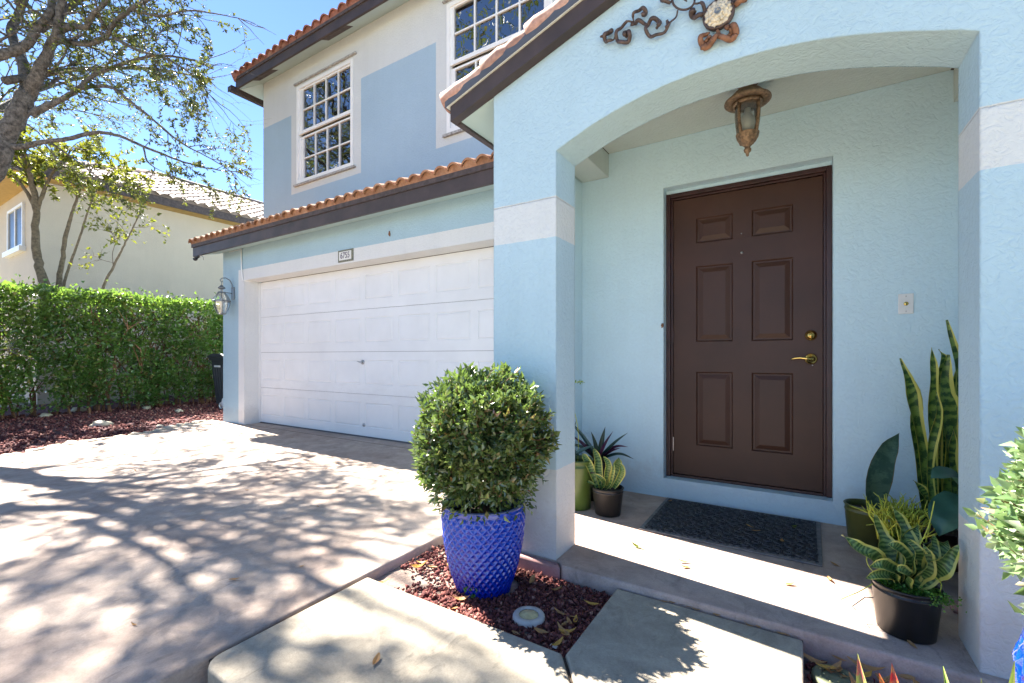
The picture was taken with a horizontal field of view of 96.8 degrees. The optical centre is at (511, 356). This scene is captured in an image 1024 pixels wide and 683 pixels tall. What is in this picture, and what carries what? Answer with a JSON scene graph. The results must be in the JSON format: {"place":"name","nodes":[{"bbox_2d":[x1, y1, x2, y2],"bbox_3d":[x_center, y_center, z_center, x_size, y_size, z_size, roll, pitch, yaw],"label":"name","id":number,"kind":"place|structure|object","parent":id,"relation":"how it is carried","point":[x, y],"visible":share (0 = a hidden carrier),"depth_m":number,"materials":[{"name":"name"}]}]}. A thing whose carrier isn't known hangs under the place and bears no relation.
{"place":"outdoors","nodes":[
{"label":"outdoors","id":0,"kind":"place"},
{"bbox_2d":[0,402,29,406],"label":"ground","id":1,"kind":"structure","parent":0,"point":[21,403],"depth_m":11.24,"materials":[{"name":"grey"}]},
{"bbox_2d":[0,154,262,404],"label":"neighbour house","id":2,"kind":"structure","parent":1,"relation":"on","point":[153,264],"depth_m":12.10,"materials":[{"name":"beige paint"}]},
{"bbox_2d":[2,202,25,257],"bbox_3d":[-12.569,-3.166,11.473,1.615,1.200,0.119,0,0,32],"label":"window","id":3,"kind":"structure","parent":2,"relation":"in","point":[16,215],"depth_m":11.46,"materials":[{"name":"white glass"}]},
{"bbox_2d":[518,553,559,579],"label":"kerb","id":4,"kind":"structure","parent":1,"relation":"on","point":[549,569],"depth_m":2.31,"materials":[{"name":"concrete"}]},
{"bbox_2d":[188,0,1023,681],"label":"house","id":5,"kind":"structure","parent":1,"relation":"on","point":[556,200],"depth_m":2.99,"materials":[{"name":"blue paint"}]},
{"bbox_2d":[212,277,234,314],"bbox_3d":[-4.509,-0.941,7.115,0.233,0.590,0.295,0,0,32],"label":"wall lantern","id":6,"kind":"object","parent":5,"relation":"attached to","point":[221,287],"depth_m":7.09,"materials":[{"name":"grey metal"}]},
{"bbox_2d":[293,51,356,187],"bbox_3d":[-2.880,-3.601,7.154,1.587,1.779,0.260,0,0,32],"label":"window","id":7,"kind":"structure","parent":5,"relation":"in","point":[324,103],"depth_m":7.09,"materials":[{"name":"white glass"}]},
{"bbox_2d":[338,248,352,262],"bbox_3d":[-2.116,-1.278,5.778,0.290,0.152,0.018,0,0,32],"label":"house number plaque","id":8,"kind":"object","parent":5,"relation":"attached to","point":[345,255],"visible":1,"depth_m":5.77,"materials":[{"name":"white plastic"}]},
{"bbox_2d":[259,246,493,443],"bbox_3d":[-1.972,-0.071,5.980,4.877,2.270,0.084,0,0,32],"label":"garage door","id":9,"kind":"structure","parent":5,"relation":"in","point":[351,351],"depth_m":5.90,"materials":[{"name":"white paint"}]},
{"bbox_2d":[442,0,552,137],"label":"window","id":10,"kind":"structure","parent":5,"relation":"in","point":[474,28],"depth_m":5.54,"materials":[{"name":"white glass"}]},
{"bbox_2d":[600,0,746,50],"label":"wall ornament","id":11,"kind":"object","parent":5,"relation":"attached to","point":[716,16],"depth_m":1.91,"materials":[{"name":"brown metal"}]},
{"bbox_2d":[724,83,771,156],"bbox_3d":[1.354,-1.364,2.615,0.244,0.434,0.244,0,0,32],"label":"porch lantern","id":12,"kind":"object","parent":5,"relation":"hanging from","point":[748,99],"visible":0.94,"depth_m":2.58,"materials":[{"name":"metal"}]},
{"bbox_2d":[666,161,831,497],"bbox_3d":[1.602,-0.170,3.161,1.016,2.126,0.142,0,0,32],"label":"front door","id":13,"kind":"structure","parent":5,"relation":"in","point":[749,258],"depth_m":3.13,"materials":[{"name":"brown paint"}]},
{"bbox_2d":[898,293,913,313],"bbox_3d":[2.261,-0.301,2.610,0.068,0.116,0.014,0,0,32],"label":"doorbell","id":14,"kind":"object","parent":5,"relation":"attached to","point":[905,303],"visible":1,"depth_m":2.61,"materials":[{"name":"white plastic"}]},
{"bbox_2d":[521,491,1008,682],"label":"porch slab","id":15,"kind":"structure","parent":1,"relation":"on","point":[815,613],"depth_m":2.05,"materials":[{"name":"concrete"}]},
{"bbox_2d":[575,380,595,510],"bbox_3d":[0.456,0.595,3.117,0.232,0.877,0.216,0,0,5],"label":"potted vine","id":16,"kind":"object","parent":15,"relation":"on","point":[583,487],"visible":0.56,"depth_m":3.03,"materials":[{"name":"green plastic"}]},
{"bbox_2d":[582,447,625,517],"bbox_3d":[0.600,0.821,2.990,0.268,0.425,0.210,0,0,4],"label":"snake plant","id":17,"kind":"object","parent":15,"relation":"on","point":[607,489],"visible":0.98,"depth_m":2.94,"materials":[{"name":"green plant"}]},
{"bbox_2d":[575,426,632,500],"bbox_3d":[0.634,0.755,3.297,0.549,0.558,0.216,0,0,32],"label":"boat lily","id":18,"kind":"object","parent":15,"relation":"on","point":[600,447],"visible":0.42,"depth_m":3.27,"materials":[{"name":"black plant"}]},
{"bbox_2d":[639,497,822,566],"bbox_3d":[1.328,1.023,2.758,0.923,0.017,0.705,0,0,32],"label":"door mat","id":19,"kind":"object","parent":15,"relation":"on","point":[727,527],"depth_m":2.68,"materials":[{"name":"grey rubber"}]},
{"bbox_2d":[843,433,898,547],"bbox_3d":[1.918,0.720,2.452,0.202,0.627,0.218,0,0,-32],"label":"whale fin plant","id":20,"kind":"object","parent":15,"relation":"on","point":[880,476],"visible":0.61,"depth_m":2.40,"materials":[{"name":"green plant"}]},
{"bbox_2d":[851,492,936,547],"bbox_3d":[1.833,0.835,2.093,0.406,0.398,0.308,0,0,16],"label":"pencil cactus","id":21,"kind":"object","parent":15,"relation":"on","point":[893,528],"visible":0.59,"depth_m":2.11,"materials":[{"name":"green plant"}]},
{"bbox_2d":[841,501,966,644],"bbox_3d":[1.450,0.779,1.710,0.350,0.511,0.246,0,0,32],"label":"snake plant","id":22,"kind":"object","parent":15,"relation":"on","point":[906,577],"visible":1,"depth_m":1.66,"materials":[{"name":"green plant"}]},
{"bbox_2d":[907,640,916,647],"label":"fallen leaf","id":23,"kind":"object","parent":15,"relation":"on","point":[911,643],"visible":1,"depth_m":1.62,"materials":[{"name":"brown plant"}]},
{"bbox_2d":[899,320,957,571],"bbox_3d":[2.171,0.425,2.285,0.335,1.218,0.335,0,0,-26],"label":"snake plant","id":24,"kind":"object","parent":15,"relation":"on","point":[939,447],"visible":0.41,"depth_m":2.29,"materials":[{"name":"green plant"}]},
{"bbox_2d":[928,466,957,537],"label":"broad leaf plant","id":25,"kind":"object","parent":15,"relation":"on","point":[944,519],"visible":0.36,"depth_m":1.96,"materials":[{"name":"green plant"}]},
{"bbox_2d":[0,394,222,454],"bbox_3d":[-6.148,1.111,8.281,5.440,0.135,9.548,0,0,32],"label":"lava rock mulch","id":26,"kind":"object","parent":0,"point":[78,431],"visible":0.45,"depth_m":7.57,"materials":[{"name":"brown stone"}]},
{"bbox_2d":[0,452,22,456],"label":"river stone","id":27,"kind":"object","parent":26,"relation":"on","point":[9,454],"visible":0.51,"depth_m":4.92,"materials":[{"name":"white stone"}]},
{"bbox_2d":[25,447,48,452],"bbox_3d":[-5.410,1.089,5.188,0.163,0.092,0.277,0,0,20],"label":"river stone","id":28,"kind":"object","parent":26,"relation":"on","point":[36,449],"visible":0.43,"depth_m":5.15,"materials":[{"name":"white stone"}]},
{"bbox_2d":[37,413,52,416],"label":"river stone","id":29,"kind":"object","parent":26,"relation":"on","point":[45,414],"visible":0.72,"depth_m":8.30,"materials":[{"name":"grey stone"}]},
{"bbox_2d":[47,444,68,448],"bbox_3d":[-5.378,1.087,5.381,0.174,0.097,0.240,0,0,44],"label":"river stone","id":30,"kind":"object","parent":26,"relation":"on","point":[55,446],"visible":0.48,"depth_m":5.34,"materials":[{"name":"white stone"}]},
{"bbox_2d":[63,440,88,445],"bbox_3d":[-5.324,1.079,5.544,0.294,0.108,0.218,0,0,-23],"label":"river stone","id":31,"kind":"object","parent":26,"relation":"on","point":[71,442],"visible":0.46,"depth_m":5.51,"materials":[{"name":"white stone"}]},
{"bbox_2d":[0,113,154,340],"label":"tree","id":32,"kind":"object","parent":26,"relation":"on","point":[31,171],"visible":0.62,"depth_m":9.07,"materials":[{"name":"green plant"}]},
{"bbox_2d":[70,407,86,411],"bbox_3d":[-8.714,1.088,9.153,0.272,0.142,0.196,0,0,-40],"label":"river stone","id":33,"kind":"object","parent":26,"relation":"on","point":[74,409],"visible":0.51,"depth_m":9.12,"materials":[{"name":"grey stone"}]},
{"bbox_2d":[79,439,100,441],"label":"river stone","id":34,"kind":"object","parent":26,"relation":"on","point":[92,440],"visible":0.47,"depth_m":5.68,"materials":[{"name":"white stone"}]},
{"bbox_2d":[89,420,113,426],"bbox_3d":[-6.537,1.088,7.235,0.196,0.142,0.272,0,0,19],"label":"river stone","id":35,"kind":"object","parent":26,"relation":"on","point":[100,423],"visible":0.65,"depth_m":7.18,"materials":[{"name":"white stone"}]},
{"bbox_2d":[97,437,113,439],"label":"river stone","id":36,"kind":"object","parent":26,"relation":"on","point":[106,438],"visible":0.37,"depth_m":5.84,"materials":[{"name":"white stone"}]},
{"bbox_2d":[0,274,222,418],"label":"hedge","id":37,"kind":"object","parent":26,"relation":"on","point":[91,377],"visible":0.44,"depth_m":8.90,"materials":[{"name":"green plant"}]},
{"bbox_2d":[67,172,169,337],"bbox_3d":[-7.760,-1.904,8.915,1.658,3.228,1.187,0,0,-16],"label":"sapling","id":38,"kind":"object","parent":26,"relation":"on","point":[108,228],"visible":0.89,"depth_m":8.94,"materials":[{"name":"green plant"}]},
{"bbox_2d":[113,435,126,437],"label":"river stone","id":39,"kind":"object","parent":26,"relation":"on","point":[118,436],"visible":0.48,"depth_m":6.01,"materials":[{"name":"white stone"}]},
{"bbox_2d":[127,432,144,435],"bbox_3d":[-5.141,1.080,6.245,0.220,0.081,0.163,0,0,-44],"label":"river stone","id":40,"kind":"object","parent":26,"relation":"on","point":[134,433],"visible":0.48,"depth_m":6.21,"materials":[{"name":"white stone"}]},
{"bbox_2d":[0,0,275,362],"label":"oak tree","id":41,"kind":"object","parent":26,"relation":"on","point":[18,109],"visible":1,"depth_m":6.05,"materials":[{"name":"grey plant"}]},
{"bbox_2d":[153,427,171,431],"bbox_3d":[-5.084,1.090,6.615,0.320,0.107,0.188,0,0,-21],"label":"river stone","id":42,"kind":"object","parent":26,"relation":"on","point":[160,429],"visible":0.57,"depth_m":6.56,"materials":[{"name":"grey stone"}]},
{"bbox_2d":[163,425,182,428],"bbox_3d":[-5.078,1.087,6.796,0.216,0.121,0.300,0,0,24],"label":"river stone","id":43,"kind":"object","parent":26,"relation":"on","point":[173,426],"visible":0.42,"depth_m":6.76,"materials":[{"name":"white stone"}]},
{"bbox_2d":[176,423,192,425],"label":"river stone","id":44,"kind":"object","parent":26,"relation":"on","point":[179,424],"visible":0.37,"depth_m":6.94,"materials":[{"name":"white stone"}]},
{"bbox_2d":[207,354,222,403],"bbox_3d":[-6.045,0.526,9.931,0.796,1.153,0.760,0,0,32],"label":"wheelie bin","id":45,"kind":"object","parent":26,"relation":"on","point":[216,360],"visible":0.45,"depth_m":9.72,"materials":[{"name":"grey plastic"}]},
{"bbox_2d":[0,0,345,201],"label":"sky","id":46,"kind":"structure","parent":0,"point":[282,18],"materials":[{"name":"blue"}]},
{"bbox_2d":[0,420,447,682],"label":"driveway","id":47,"kind":"structure","parent":0,"point":[152,556],"depth_m":2.64,"materials":[{"name":"concrete"}]},
{"bbox_2d":[209,424,802,682],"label":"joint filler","id":48,"kind":"object","parent":47,"relation":"on","point":[566,667],"visible":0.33,"depth_m":1.62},
{"bbox_2d":[376,544,611,657],"bbox_3d":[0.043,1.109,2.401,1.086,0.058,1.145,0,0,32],"label":"lava rock mulch","id":49,"kind":"object","parent":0,"point":[492,616],"visible":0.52,"depth_m":2.03,"materials":[{"name":"brown stone"}]},
{"bbox_2d":[452,595,469,599],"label":"fallen leaf","id":50,"kind":"object","parent":49,"relation":"on","point":[461,598],"visible":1,"depth_m":2.05,"materials":[{"name":"yellow plant"}]},
{"bbox_2d":[463,586,476,597],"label":"weed seedling","id":51,"kind":"object","parent":49,"relation":"on","point":[465,590],"visible":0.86,"depth_m":2.07,"materials":[{"name":"green plant"}]},
{"bbox_2d":[408,361,561,599],"bbox_3d":[-0.135,0.575,2.193,0.710,1.108,0.701,0,0,-8],"label":"potted shrub","id":52,"kind":"object","parent":49,"relation":"on","point":[483,447],"visible":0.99,"depth_m":2.03,"materials":[{"name":"green plant"}]},
{"bbox_2d":[513,606,544,628],"bbox_3d":[0.070,1.101,1.909,0.136,0.047,0.136,0,0,32],"label":"ground light","id":53,"kind":"object","parent":49,"relation":"on","point":[530,616],"visible":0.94,"depth_m":1.89,"materials":[{"name":"grey plastic"}]},
{"bbox_2d":[529,574,534,582],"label":"fallen leaf","id":54,"kind":"object","parent":49,"relation":"on","point":[532,578],"visible":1,"depth_m":2.22,"materials":[{"name":"green plant"}]},
{"bbox_2d":[534,627,547,632],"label":"fallen leaf","id":55,"kind":"object","parent":49,"relation":"on","point":[538,630],"visible":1,"depth_m":1.80,"materials":[{"name":"plant"}]},
{"bbox_2d":[551,637,562,645],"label":"fallen leaf","id":56,"kind":"object","parent":49,"relation":"on","point":[558,642],"visible":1,"depth_m":1.73,"materials":[{"name":"yellow plant"}]},
{"bbox_2d":[557,621,569,634],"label":"fallen leaf","id":57,"kind":"object","parent":49,"relation":"on","point":[565,631],"visible":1,"depth_m":1.80,"materials":[{"name":"yellow plant"}]},
{"bbox_2d":[559,627,575,632],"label":"fallen leaf","id":58,"kind":"object","parent":49,"relation":"on","point":[568,630],"visible":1,"depth_m":1.80,"materials":[{"name":"yellow plant"}]},
{"bbox_2d":[208,578,803,682],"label":"walkway","id":59,"kind":"structure","parent":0,"point":[347,635],"depth_m":1.65,"materials":[{"name":"concrete"}]},
{"bbox_2d":[373,652,379,663],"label":"fallen leaf","id":60,"kind":"object","parent":59,"relation":"on","point":[376,658],"visible":1,"depth_m":1.59,"materials":[{"name":"brown plant"}]},
{"bbox_2d":[803,658,878,682],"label":"planting bed","id":61,"kind":"object","parent":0,"point":[807,670],"visible":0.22,"depth_m":1.63,"materials":[{"name":"soil"}]},
{"bbox_2d":[811,664,855,682],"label":"ground light","id":62,"kind":"object","parent":61,"relation":"on","point":[818,675],"visible":0.85,"depth_m":1.58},
{"bbox_2d":[805,660,874,682],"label":"lava rock mulch","id":63,"kind":"object","parent":61,"relation":"on","point":[809,665],"visible":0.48,"depth_m":1.64,"materials":[{"name":"brown stone"}]},
{"bbox_2d":[803,652,826,662],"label":"fallen leaf","id":64,"kind":"object","parent":63,"relation":"on","point":[810,658],"visible":0.85,"depth_m":1.65,"materials":[{"name":"brown plant"}]},
{"bbox_2d":[816,663,835,668],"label":"fallen leaf","id":65,"kind":"object","parent":63,"relation":"on","point":[825,666],"visible":1,"depth_m":1.61,"materials":[{"name":"brown plant"}]},
{"bbox_2d":[826,660,841,669],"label":"fallen leaf","id":66,"kind":"object","parent":63,"relation":"on","point":[837,665],"visible":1,"depth_m":1.60,"materials":[{"name":"plant"}]},
{"bbox_2d":[848,671,855,682],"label":"fallen leaf","id":67,"kind":"object","parent":63,"relation":"on","point":[852,679],"visible":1,"depth_m":1.52,"materials":[{"name":"plant"}]},
{"bbox_2d":[847,656,884,670],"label":"fallen leaf","id":68,"kind":"object","parent":63,"relation":"on","point":[866,667],"visible":0.91,"depth_m":1.59,"materials":[{"name":"brown plant"}]},
{"bbox_2d":[864,670,871,676],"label":"fallen leaf","id":69,"kind":"object","parent":63,"relation":"on","point":[868,674],"visible":0.73,"depth_m":1.56,"materials":[{"name":"brown plant"}]},
{"bbox_2d":[882,674,890,681],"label":"fallen leaf","id":70,"kind":"object","parent":63,"relation":"on","point":[886,678],"visible":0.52,"depth_m":1.55,"materials":[{"name":"brown plant"}]},
{"bbox_2d":[896,674,915,679],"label":"fallen leaf","id":71,"kind":"object","parent":63,"relation":"on","point":[907,676],"visible":0.97,"depth_m":1.54,"materials":[{"name":"brown plant"}]},
{"bbox_2d":[856,654,865,682],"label":"bromeliad","id":72,"kind":"object","parent":61,"relation":"on","point":[860,677],"visible":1,"depth_m":1.27,"materials":[{"name":"pink plant"}]},
{"bbox_2d":[879,665,898,682],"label":"bromeliad","id":73,"kind":"object","parent":61,"relation":"on","point":[893,678],"visible":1,"depth_m":1.27,"materials":[{"name":"red plant"}]},
{"bbox_2d":[943,660,1014,682],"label":"bromeliad","id":74,"kind":"object","parent":61,"relation":"on","point":[1012,678],"visible":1,"depth_m":0.85,"materials":[{"name":"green plant"}]},
{"bbox_2d":[962,424,1023,682],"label":"potted shrub","id":75,"kind":"object","parent":61,"relation":"on","point":[1006,527],"visible":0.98,"depth_m":1.02,"materials":[{"name":"green plant"}]},
{"bbox_2d":[948,599,957,613],"bbox_3d":[1.851,1.022,1.831,0.130,0.021,0.090,0,0,32],"label":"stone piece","id":76,"kind":"object","parent":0,"point":[955,608],"visible":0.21,"depth_m":1.84,"materials":[{"name":"grey stone"}]}
]}

